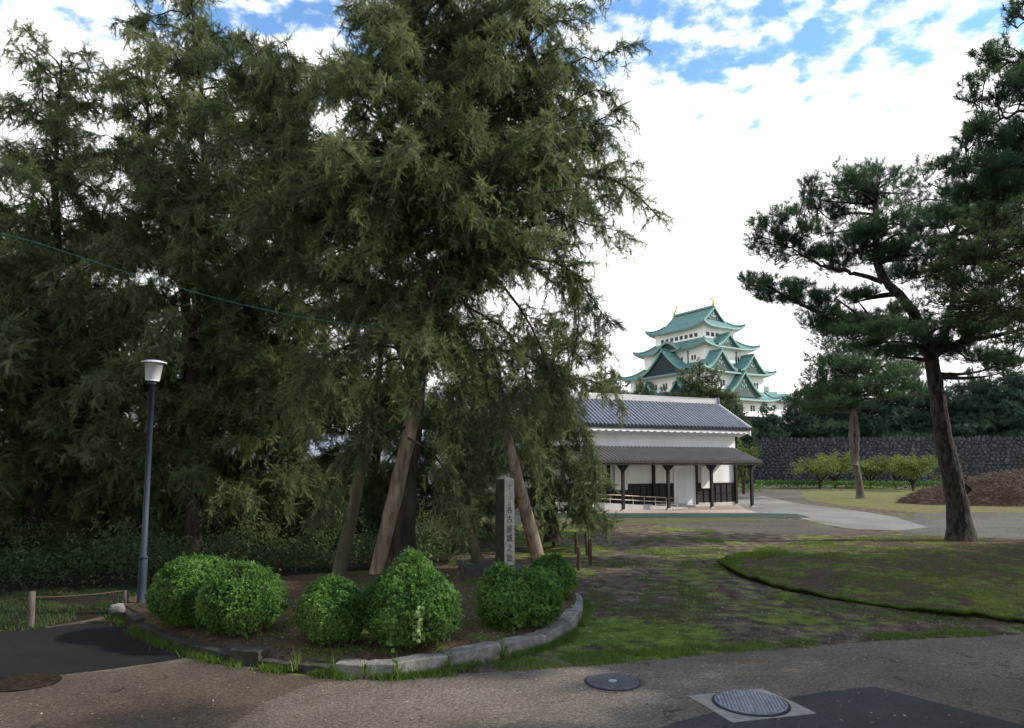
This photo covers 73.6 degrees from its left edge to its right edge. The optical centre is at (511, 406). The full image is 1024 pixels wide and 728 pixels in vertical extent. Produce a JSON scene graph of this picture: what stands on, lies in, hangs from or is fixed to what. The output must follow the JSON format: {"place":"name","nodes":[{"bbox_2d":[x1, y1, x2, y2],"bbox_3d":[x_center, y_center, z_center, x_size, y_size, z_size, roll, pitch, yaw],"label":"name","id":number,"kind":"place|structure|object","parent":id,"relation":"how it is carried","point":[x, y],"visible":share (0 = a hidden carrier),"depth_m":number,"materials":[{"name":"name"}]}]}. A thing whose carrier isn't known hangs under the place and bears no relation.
{"place":"outdoors","nodes":[
{"label":"outdoors","id":0,"kind":"place"},
{"bbox_2d":[0,660,329,727],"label":"brown asphalt","id":1,"kind":"structure","parent":0,"point":[178,689],"depth_m":7.05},
{"bbox_2d":[0,673,61,691],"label":"drain cover","id":2,"kind":"object","parent":1,"relation":"on","point":[20,682],"visible":1,"depth_m":7.51,"materials":[{"name":"metal"}]},
{"bbox_2d":[129,433,428,500],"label":"building","id":3,"kind":"structure","parent":0,"point":[313,446],"depth_m":45.56,"materials":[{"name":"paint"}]},
{"bbox_2d":[0,0,1023,432],"label":"sky","id":4,"kind":"structure","parent":0,"point":[733,101],"materials":[{"name":"white"}]},
{"bbox_2d":[9,484,1023,679],"bbox_3d":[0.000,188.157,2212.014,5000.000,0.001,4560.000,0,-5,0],"label":"ground","id":5,"kind":"structure","parent":0,"point":[747,614],"depth_m":11.84,"materials":[{"name":"plant"}]},
{"bbox_2d":[27,591,35,627],"bbox_3d":[-7.106,3.046,10.120,0.095,0.624,0.091,0,-5,0],"label":"wooden stake","id":6,"kind":"object","parent":5,"relation":"on","point":[31,608],"visible":0.85,"depth_m":10.10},
{"bbox_2d":[118,607,144,627],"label":"kerb stone","id":7,"kind":"object","parent":5,"relation":"on","point":[133,618],"visible":0.46,"depth_m":10.19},
{"bbox_2d":[108,603,125,614],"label":"broken stone","id":8,"kind":"object","parent":7,"relation":"on","point":[117,608],"visible":1,"depth_m":10.39,"materials":[{"name":"stone"}]},
{"bbox_2d":[137,360,166,602],"bbox_3d":[-5.944,1.281,11.200,0.388,4.122,0.388,0,-5,0],"label":"street lamp","id":9,"kind":"object","parent":5,"relation":"on","point":[153,370],"visible":0.98,"depth_m":11.18,"materials":[{"name":"metal"}]},
{"bbox_2d":[136,622,169,637],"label":"kerb stone","id":10,"kind":"object","parent":5,"relation":"on","point":[155,630],"visible":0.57,"depth_m":9.57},
{"bbox_2d":[161,633,207,651],"bbox_3d":[-4.297,3.127,9.041,1.071,0.133,0.246,-4,-6,40],"label":"kerb stone","id":11,"kind":"object","parent":5,"relation":"on","point":[185,642],"visible":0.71,"depth_m":8.95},
{"bbox_2d":[199,645,229,659],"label":"kerb stone","id":12,"kind":"object","parent":5,"relation":"on","point":[219,651],"visible":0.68,"depth_m":8.47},
{"bbox_2d":[0,518,463,630],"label":"soil under trees","id":13,"kind":"structure","parent":5,"relation":"on","point":[91,613],"depth_m":13.91,"materials":[{"name":"soil"}]},
{"bbox_2d":[0,201,66,542],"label":"torreya tree","id":14,"kind":"object","parent":13,"relation":"on","point":[11,380],"visible":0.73,"depth_m":16.12,"materials":[{"name":"green plant"}]},
{"bbox_2d":[0,212,139,533],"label":"torreya tree","id":15,"kind":"object","parent":13,"relation":"on","point":[36,330],"visible":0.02,"depth_m":21.74,"materials":[{"name":"green plant"}]},
{"bbox_2d":[0,585,148,630],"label":"shaded grass","id":16,"kind":"structure","parent":13,"relation":"on","point":[23,593],"depth_m":11.43,"materials":[{"name":"plant"}]},
{"bbox_2d":[0,11,181,560],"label":"torreya tree","id":17,"kind":"object","parent":13,"relation":"on","point":[44,427],"visible":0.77,"depth_m":17.29,"materials":[{"name":"green plant"}]},
{"bbox_2d":[0,216,208,565],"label":"torreya tree","id":18,"kind":"object","parent":13,"relation":"on","point":[108,288],"visible":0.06,"depth_m":18.69,"materials":[{"name":"green plant"}]},
{"bbox_2d":[29,0,298,557],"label":"torreya tree","id":19,"kind":"object","parent":13,"relation":"on","point":[180,198],"visible":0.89,"depth_m":16.69,"materials":[{"name":"green plant"}]},
{"bbox_2d":[0,499,465,591],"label":"undergrowth","id":20,"kind":"object","parent":13,"relation":"on","point":[115,544],"visible":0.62,"depth_m":15.47,"materials":[{"name":"plant"}]},
{"bbox_2d":[99,236,372,564],"bbox_3d":[-7.975,-0.082,19.394,6.616,10.252,6.891,-2,-5,24],"label":"torreya tree","id":21,"kind":"object","parent":13,"relation":"on","point":[237,465],"visible":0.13,"depth_m":18.84,"materials":[{"name":"green plant"}]},
{"bbox_2d":[156,38,398,552],"bbox_3d":[-6.275,-3.256,19.485,7.625,15.713,7.170,0,-5,0],"label":"torreya tree","id":22,"kind":"object","parent":13,"relation":"on","point":[290,478],"visible":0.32,"depth_m":18.24,"materials":[{"name":"green plant"}]},
{"bbox_2d":[307,291,472,542],"bbox_3d":[-4.374,0.428,23.016,6.285,9.740,6.546,-2,-5,21],"label":"torreya tree","id":23,"kind":"object","parent":13,"relation":"on","point":[371,497],"visible":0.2,"depth_m":21.42,"materials":[{"name":"green plant"}]},
{"bbox_2d":[327,521,600,542],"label":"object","id":24,"kind":"structure","parent":13,"relation":"on","point":[523,538],"depth_m":22.98,"materials":[{"name":"green plant"}]},
{"bbox_2d":[229,645,270,667],"bbox_3d":[-3.178,3.023,8.301,0.452,0.213,0.242,-2,-5,22],"label":"kerb stone","id":25,"kind":"object","parent":5,"relation":"on","point":[249,654],"visible":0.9,"depth_m":8.21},
{"bbox_2d":[259,657,300,672],"bbox_3d":[-2.710,3.054,8.112,0.532,0.121,0.247,-2,-5,20],"label":"kerb stone","id":26,"kind":"object","parent":5,"relation":"on","point":[274,661],"visible":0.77,"depth_m":8.05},
{"bbox_2d":[297,661,337,674],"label":"kerb stone","id":27,"kind":"object","parent":5,"relation":"on","point":[306,667],"visible":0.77,"depth_m":7.88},
{"bbox_2d":[119,565,575,661],"bbox_3d":[-2.821,3.320,12.067,7.877,0.196,8.519,0,-5,0],"label":"planting bed","id":28,"kind":"object","parent":5,"relation":"on","point":[459,638],"visible":0.18,"depth_m":9.03,"materials":[{"name":"soil"}]},
{"bbox_2d":[143,552,230,627],"bbox_3d":[-4.401,2.549,9.709,1.484,1.037,1.344,2,-5,-24],"label":"azalea shrub","id":29,"kind":"object","parent":28,"relation":"on","point":[177,604],"visible":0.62,"depth_m":9.27,"materials":[{"name":"green plant"}]},
{"bbox_2d":[191,554,289,638],"bbox_3d":[-3.580,2.483,9.107,1.317,1.059,1.102,0,-5,0],"label":"azalea shrub","id":30,"kind":"object","parent":28,"relation":"on","point":[248,608],"visible":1,"depth_m":8.83,"materials":[{"name":"green plant"}]},
{"bbox_2d":[292,573,366,648],"bbox_3d":[-2.255,2.526,8.594,1.008,0.891,0.898,0,-5,0],"label":"azalea shrub","id":31,"kind":"object","parent":28,"relation":"on","point":[319,622],"visible":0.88,"depth_m":8.36,"materials":[{"name":"green plant"}]},
{"bbox_2d":[331,444,368,574],"bbox_3d":[-3.423,2.152,14.612,0.849,3.022,0.314,3,-6,-34],"label":"support log","id":32,"kind":"object","parent":28,"relation":"on","point":[342,557],"visible":0.73,"depth_m":14.45,"materials":[{"name":"wood"}]},
{"bbox_2d":[142,577,564,653],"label":"bed weeds","id":33,"kind":"object","parent":28,"relation":"on","point":[307,646],"visible":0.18,"depth_m":9.30,"materials":[{"name":"green plant"}]},
{"bbox_2d":[369,390,424,573],"bbox_3d":[-2.400,1.663,14.300,1.489,3.985,0.364,-4,-6,36],"label":"support log","id":34,"kind":"object","parent":28,"relation":"on","point":[392,504],"visible":0.78,"depth_m":14.16,"materials":[{"name":"wood"}]},
{"bbox_2d":[354,546,470,651],"bbox_3d":[-1.232,2.348,8.518,1.297,1.229,1.268,3,-6,-33],"label":"azalea shrub","id":35,"kind":"object","parent":28,"relation":"on","point":[402,588],"visible":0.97,"depth_m":8.21,"materials":[{"name":"green plant"}]},
{"bbox_2d":[386,624,396,652],"bbox_3d":[-1.391,2.697,7.969,0.129,0.341,0.100,4,-6,-40],"label":"ivy strand","id":36,"kind":"object","parent":35,"relation":"attached to","point":[389,642],"visible":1,"depth_m":7.96,"materials":[{"name":"green plant"}]},
{"bbox_2d":[412,602,424,643],"bbox_3d":[-1.087,2.520,7.958,0.160,0.482,0.109,0,-5,0],"label":"ivy strand","id":37,"kind":"object","parent":35,"relation":"hanging from","point":[417,613],"visible":1,"depth_m":7.96,"materials":[{"name":"green plant"}]},
{"bbox_2d":[454,507,484,562],"bbox_3d":[-0.902,2.979,15.190,0.777,1.495,0.258,1,-5,-16],"label":"support log","id":38,"kind":"object","parent":28,"relation":"on","point":[473,549],"visible":0.34,"depth_m":15.09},
{"bbox_2d":[462,562,525,575],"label":"pillar plinth","id":39,"kind":"structure","parent":28,"relation":"on","point":[477,569],"depth_m":13.90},
{"bbox_2d":[495,476,514,564],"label":"stone pillar","id":40,"kind":"structure","parent":39,"relation":"on","point":[504,536],"depth_m":14.28,"materials":[{"name":"stone"}]},
{"bbox_2d":[474,559,565,632],"bbox_3d":[0.110,2.602,9.565,1.306,0.920,1.129,0,-5,0],"label":"azalea shrub","id":41,"kind":"object","parent":28,"relation":"on","point":[510,600],"visible":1,"depth_m":9.33,"materials":[{"name":"green plant"}]},
{"bbox_2d":[496,413,543,562],"bbox_3d":[0.241,1.964,15.018,0.330,3.561,2.111,-3,-5,28],"label":"support log","id":42,"kind":"object","parent":28,"relation":"on","point":[529,525],"visible":0.77,"depth_m":14.94,"materials":[{"name":"wood"}]},
{"bbox_2d":[526,552,578,599],"bbox_3d":[0.674,2.815,11.443,0.943,0.806,0.910,-5,-7,45],"label":"azalea shrub","id":43,"kind":"object","parent":28,"relation":"on","point":[561,568],"visible":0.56,"depth_m":11.24,"materials":[{"name":"green plant"}]},
{"bbox_2d":[100,595,600,683],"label":"kerb weeds","id":44,"kind":"object","parent":5,"relation":"on","point":[157,640],"visible":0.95,"depth_m":8.45,"materials":[{"name":"green plant"}]},
{"bbox_2d":[336,659,367,677],"bbox_3d":[-1.819,3.006,7.854,0.344,0.174,0.247,-1,-5,9],"label":"kerb stone","id":45,"kind":"object","parent":5,"relation":"on","point":[350,666],"visible":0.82,"depth_m":7.75,"materials":[{"name":"stone"}]},
{"bbox_2d":[365,659,396,677],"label":"kerb stone","id":46,"kind":"object","parent":5,"relation":"on","point":[380,665],"visible":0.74,"depth_m":7.72,"materials":[{"name":"stone"}]},
{"bbox_2d":[394,652,447,676],"bbox_3d":[-1.069,2.997,7.957,0.612,0.204,0.251,2,-5,-27],"label":"kerb stone","id":47,"kind":"object","parent":5,"relation":"on","point":[425,660],"visible":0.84,"depth_m":7.88,"materials":[{"name":"stone"}]},
{"bbox_2d":[182,0,679,577],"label":"torreya tree","id":48,"kind":"object","parent":5,"relation":"on","point":[464,178],"visible":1,"depth_m":14.24,"materials":[{"name":"green plant"}]},
{"bbox_2d":[0,233,377,327],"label":"overhead cable","id":49,"kind":"object","parent":48,"relation":"attached to","point":[181,288],"visible":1,"depth_m":13.02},
{"bbox_2d":[457,559,464,580],"bbox_3d":[-0.956,3.204,13.012,0.187,0.604,0.085,0,-5,0],"label":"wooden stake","id":50,"kind":"object","parent":5,"relation":"on","point":[461,571],"visible":0.79,"depth_m":12.99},
{"bbox_2d":[441,641,500,667],"bbox_3d":[-0.500,3.025,8.333,0.784,0.216,0.247,4,-6,-39],"label":"kerb stone","id":51,"kind":"object","parent":5,"relation":"on","point":[479,650],"visible":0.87,"depth_m":8.26,"materials":[{"name":"stone"}]},
{"bbox_2d":[416,331,537,539],"bbox_3d":[-1.856,1.317,22.318,4.961,7.382,4.763,-4,-6,36],"label":"torreya tree","id":52,"kind":"object","parent":5,"relation":"on","point":[434,403],"visible":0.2,"depth_m":21.54,"materials":[{"name":"green plant"}]},
{"bbox_2d":[213,513,808,517],"bbox_3d":[-0.300,5.039,31.991,27.400,0.097,2.600,0,-5,0],"label":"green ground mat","id":53,"kind":"object","parent":5,"relation":"on","point":[704,515],"visible":0.32,"depth_m":31.39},
{"bbox_2d":[0,528,1023,722],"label":"fallen leaves","id":54,"kind":"object","parent":5,"relation":"on","point":[542,679],"visible":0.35,"depth_m":8.19,"materials":[{"name":"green plant"}]},
{"bbox_2d":[514,502,520,524],"bbox_3d":[-0.025,3.366,19.291,0.620,1.320,0.110,2,-5,-20],"label":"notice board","id":55,"kind":"object","parent":5,"relation":"on","point":[517,519],"visible":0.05,"depth_m":19.35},
{"bbox_2d":[495,632,545,657],"bbox_3d":[0.096,3.078,8.842,0.774,0.198,0.251,4,-6,-42],"label":"kerb stone","id":56,"kind":"object","parent":5,"relation":"on","point":[521,642],"visible":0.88,"depth_m":8.79,"materials":[{"name":"stone"}]},
{"bbox_2d":[468,303,630,544],"bbox_3d":[1.048,0.434,20.070,4.756,7.134,4.062,0,-5,0],"label":"torreya tree","id":57,"kind":"object","parent":5,"relation":"on","point":[570,491],"visible":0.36,"depth_m":19.37,"materials":[{"name":"green plant"}]},
{"bbox_2d":[534,621,570,643],"bbox_3d":[0.557,3.121,9.427,0.249,0.205,0.786,-3,-6,29],"label":"kerb stone","id":58,"kind":"object","parent":5,"relation":"on","point":[556,628],"visible":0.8,"depth_m":9.36,"materials":[{"name":"stone"}]},
{"bbox_2d":[557,609,580,630],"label":"kerb stone","id":59,"kind":"object","parent":5,"relation":"on","point":[572,616],"visible":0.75,"depth_m":10.07,"materials":[{"name":"stone"}]},
{"bbox_2d":[567,599,582,616],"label":"kerb stone","id":60,"kind":"object","parent":5,"relation":"on","point":[578,604],"visible":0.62,"depth_m":10.84,"materials":[{"name":"stone"}]},
{"bbox_2d":[577,547,580,569],"bbox_3d":[1.523,3.517,15.616,0.091,0.605,0.089,0,-5,0],"label":"wooden stake","id":61,"kind":"object","parent":5,"relation":"on","point":[578,558],"visible":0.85,"depth_m":15.59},
{"bbox_2d":[588,539,591,564],"bbox_3d":[1.869,3.530,16.383,0.098,0.708,0.093,0,-5,0],"label":"wooden stake","id":62,"kind":"object","parent":5,"relation":"on","point":[589,551],"visible":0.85,"depth_m":16.36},
{"bbox_2d":[423,385,761,511],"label":"storehouse","id":63,"kind":"structure","parent":5,"relation":"on","point":[665,452],"depth_m":38.45,"materials":[{"name":"white paint"}]},
{"bbox_2d":[675,468,694,502],"bbox_3d":[9.845,4.533,39.042,1.310,2.100,0.047,2,-5,-23],"label":"door","id":64,"kind":"structure","parent":63,"relation":"in","point":[684,480],"depth_m":39.03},
{"bbox_2d":[428,517,789,535],"bbox_3d":[4.353,4.682,27.162,19.125,0.001,8.432,1,-5,-7],"label":"turf band","id":65,"kind":"object","parent":5,"relation":"on","point":[640,521],"visible":0.34,"depth_m":29.20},
{"bbox_2d":[585,360,637,394],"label":"pine tree","id":66,"kind":"object","parent":5,"relation":"on","point":[612,373],"visible":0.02,"depth_m":89.32,"materials":[{"name":"green plant"}]},
{"bbox_2d":[629,373,655,395],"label":"pine tree","id":67,"kind":"object","parent":5,"relation":"on","point":[639,387],"visible":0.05,"depth_m":92.08,"materials":[{"name":"green plant"}]},
{"bbox_2d":[263,627,1023,678],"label":"verge grass","id":68,"kind":"structure","parent":5,"relation":"on","point":[703,646],"depth_m":8.72,"materials":[{"name":"plant"}]},
{"bbox_2d":[619,297,792,429],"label":"castle keep","id":69,"kind":"structure","parent":5,"relation":"on","point":[685,340],"depth_m":234.66,"materials":[{"name":"paint"}]},
{"bbox_2d":[666,357,758,433],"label":"pine tree","id":70,"kind":"object","parent":5,"relation":"on","point":[697,387],"visible":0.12,"depth_m":94.27,"materials":[{"name":"green plant"}]},
{"bbox_2d":[730,402,763,485],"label":"pine tree","id":71,"kind":"object","parent":5,"relation":"on","point":[748,440],"visible":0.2,"depth_m":76.99,"materials":[{"name":"green plant"}]},
{"bbox_2d":[749,401,790,439],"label":"pine tree","id":72,"kind":"object","parent":5,"relation":"on","point":[773,421],"visible":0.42,"depth_m":95.11,"materials":[{"name":"green plant"}]},
{"bbox_2d":[659,519,897,535],"bbox_3d":[9.601,4.598,26.135,6.830,0.001,6.769,1,-5,-13],"label":"gravel band","id":73,"kind":"object","parent":5,"relation":"on","point":[781,527],"visible":0.99,"depth_m":25.99,"materials":[{"name":"gravel"}]},
{"bbox_2d":[777,389,826,439],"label":"pine tree","id":74,"kind":"object","parent":5,"relation":"on","point":[794,420],"visible":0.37,"depth_m":96.86,"materials":[{"name":"green plant"}]},
{"bbox_2d":[786,456,873,488],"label":"plum tree","id":75,"kind":"object","parent":5,"relation":"on","point":[812,467],"visible":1,"depth_m":66.47,"materials":[{"name":"green plant"}]},
{"bbox_2d":[783,375,878,438],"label":"pine tree","id":76,"kind":"object","parent":5,"relation":"on","point":[832,423],"visible":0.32,"depth_m":96.15,"materials":[{"name":"green plant"}]},
{"bbox_2d":[807,449,868,486],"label":"plum tree","id":77,"kind":"object","parent":5,"relation":"on","point":[846,460],"visible":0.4,"depth_m":69.45,"materials":[{"name":"green plant"}]},
{"bbox_2d":[755,479,941,488],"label":"clipped hedge","id":78,"kind":"object","parent":5,"relation":"on","point":[852,484],"visible":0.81,"depth_m":66.40,"materials":[{"name":"green plant"}]},
{"bbox_2d":[850,460,887,487],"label":"plum tree","id":79,"kind":"object","parent":5,"relation":"on","point":[870,473],"visible":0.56,"depth_m":69.81,"materials":[{"name":"green plant"}]},
{"bbox_2d":[719,562,1023,623],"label":"island cut edge","id":80,"kind":"object","parent":5,"relation":"on","point":[729,569],"visible":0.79,"depth_m":11.33,"materials":[{"name":"soil"}]},
{"bbox_2d":[719,535,1023,618],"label":"turf island","id":81,"kind":"structure","parent":5,"relation":"on","point":[819,569],"depth_m":15.11,"materials":[{"name":"plant"}]},
{"bbox_2d":[717,558,1023,620],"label":"island edge grass","id":82,"kind":"structure","parent":81,"relation":"on","point":[919,607],"depth_m":11.59,"materials":[{"name":"plant"}]},
{"bbox_2d":[734,149,1023,541],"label":"pine tree","id":83,"kind":"object","parent":81,"relation":"on","point":[927,343],"visible":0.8,"depth_m":21.99,"materials":[{"name":"green plant"}]},
{"bbox_2d":[916,192,1023,355],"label":"pine tree","id":84,"kind":"object","parent":81,"relation":"on","point":[978,222],"visible":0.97,"depth_m":17.37,"materials":[{"name":"green plant"}]},
{"bbox_2d":[919,0,1023,209],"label":"pine tree","id":85,"kind":"object","parent":81,"relation":"on","point":[1001,169],"visible":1,"depth_m":14.43,"materials":[{"name":"green plant"}]},
{"bbox_2d":[738,491,1023,538],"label":"grey gravel yard","id":86,"kind":"structure","parent":5,"relation":"on","point":[999,525],"depth_m":28.73,"materials":[{"name":"gravel"}]},
{"bbox_2d":[736,437,758,493],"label":"tree","id":87,"kind":"object","parent":86,"relation":"on","point":[742,473],"visible":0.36,"depth_m":54.74,"materials":[{"name":"green plant"}]},
{"bbox_2d":[740,435,1023,484],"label":"rampart wall","id":88,"kind":"structure","parent":5,"relation":"on","point":[979,455],"depth_m":80.19,"materials":[{"name":"stone"}]},
{"bbox_2d":[835,380,933,438],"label":"pine tree","id":89,"kind":"object","parent":5,"relation":"on","point":[896,419],"visible":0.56,"depth_m":95.74,"materials":[{"name":"green plant"}]},
{"bbox_2d":[860,454,922,486],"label":"plum tree","id":90,"kind":"object","parent":5,"relation":"on","point":[888,461],"visible":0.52,"depth_m":68.36,"materials":[{"name":"green plant"}]},
{"bbox_2d":[888,373,931,437],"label":"pine tree","id":91,"kind":"object","parent":5,"relation":"on","point":[926,409],"visible":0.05,"depth_m":100.97,"materials":[{"name":"green plant"}]},
{"bbox_2d":[802,490,1023,513],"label":"sunlit turf","id":92,"kind":"structure","parent":5,"relation":"on","point":[881,499],"depth_m":42.93,"materials":[{"name":"plant"}]},
{"bbox_2d":[780,311,940,498],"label":"pine tree","id":93,"kind":"object","parent":92,"relation":"on","point":[850,364],"visible":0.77,"depth_m":47.73,"materials":[{"name":"green plant"}]},
{"bbox_2d":[880,452,941,490],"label":"plum tree","id":94,"kind":"object","parent":92,"relation":"on","point":[912,466],"visible":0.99,"depth_m":60.99,"materials":[{"name":"green plant"}]},
{"bbox_2d":[894,467,1023,506],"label":"straw mound","id":95,"kind":"object","parent":92,"relation":"on","point":[1001,489],"visible":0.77,"depth_m":40.55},
{"bbox_2d":[909,371,1001,438],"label":"pine tree","id":96,"kind":"object","parent":5,"relation":"on","point":[968,428],"visible":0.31,"depth_m":95.33,"materials":[{"name":"green plant"}]},
{"bbox_2d":[950,365,1008,436],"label":"pine tree","id":97,"kind":"object","parent":5,"relation":"on","point":[968,369],"visible":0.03,"depth_m":101.04,"materials":[{"name":"green plant"}]},
{"bbox_2d":[949,356,1023,437],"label":"pine tree","id":98,"kind":"object","parent":5,"relation":"on","point":[1009,417],"visible":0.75,"depth_m":94.90,"materials":[{"name":"green plant"}]},
{"bbox_2d":[60,625,1023,727],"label":"asphalt road","id":99,"kind":"structure","parent":0,"point":[550,700],"depth_m":7.37,"materials":[{"name":"asphalt"}]},
{"bbox_2d":[0,621,187,676],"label":"dark asphalt patch","id":100,"kind":"object","parent":99,"relation":"on","point":[75,648],"visible":0.84,"depth_m":8.82,"materials":[{"name":"asphalt"}]},
{"bbox_2d":[285,636,509,676],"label":"grass tufts","id":101,"kind":"object","parent":99,"relation":"on","point":[502,653],"visible":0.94,"depth_m":7.80,"materials":[{"name":"green plant"}]},
{"bbox_2d":[585,673,640,690],"bbox_3d":[1.111,3.027,7.546,0.612,0.020,0.612,1,-5,-8],"label":"manhole cover","id":102,"kind":"object","parent":99,"relation":"on","point":[612,682],"visible":1,"depth_m":7.51,"materials":[{"name":"metal"}]},
{"bbox_2d":[583,673,645,691],"bbox_3d":[1.130,3.036,7.543,0.690,0.001,0.667,0,-5,0],"label":"frame","id":103,"kind":"object","parent":99,"relation":"on","point":[642,681],"visible":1,"depth_m":7.45,"materials":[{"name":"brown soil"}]},
{"bbox_2d":[689,688,815,721],"bbox_3d":[2.374,2.974,6.840,0.931,0.001,0.786,1,-5,-16],"label":"concrete collar","id":104,"kind":"object","parent":99,"relation":"on","point":[706,701],"visible":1,"depth_m":6.67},
{"bbox_2d":[712,690,790,716],"bbox_3d":[2.397,2.968,6.875,0.754,0.016,0.754,-1,-5,10],"label":"manhole cover","id":105,"kind":"object","parent":104,"relation":"on","point":[751,703],"visible":1,"depth_m":6.82,"materials":[{"name":"metal"}]},
{"bbox_2d":[663,686,1023,727],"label":"fresh asphalt patch","id":106,"kind":"object","parent":99,"relation":"on","point":[831,712],"visible":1,"depth_m":6.51,"materials":[{"name":"asphalt"}]},
{"bbox_2d":[361,505,756,512],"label":"pink paving","id":107,"kind":"structure","parent":0,"point":[725,509],"depth_m":35.52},
{"bbox_2d":[585,530,1009,647],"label":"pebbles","id":108,"kind":"object","parent":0,"point":[723,607],"visible":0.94,"depth_m":11.10,"materials":[{"name":"stone"}]},
{"bbox_2d":[738,496,925,529],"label":"pale path","id":109,"kind":"structure","parent":0,"point":[844,518],"depth_m":32.01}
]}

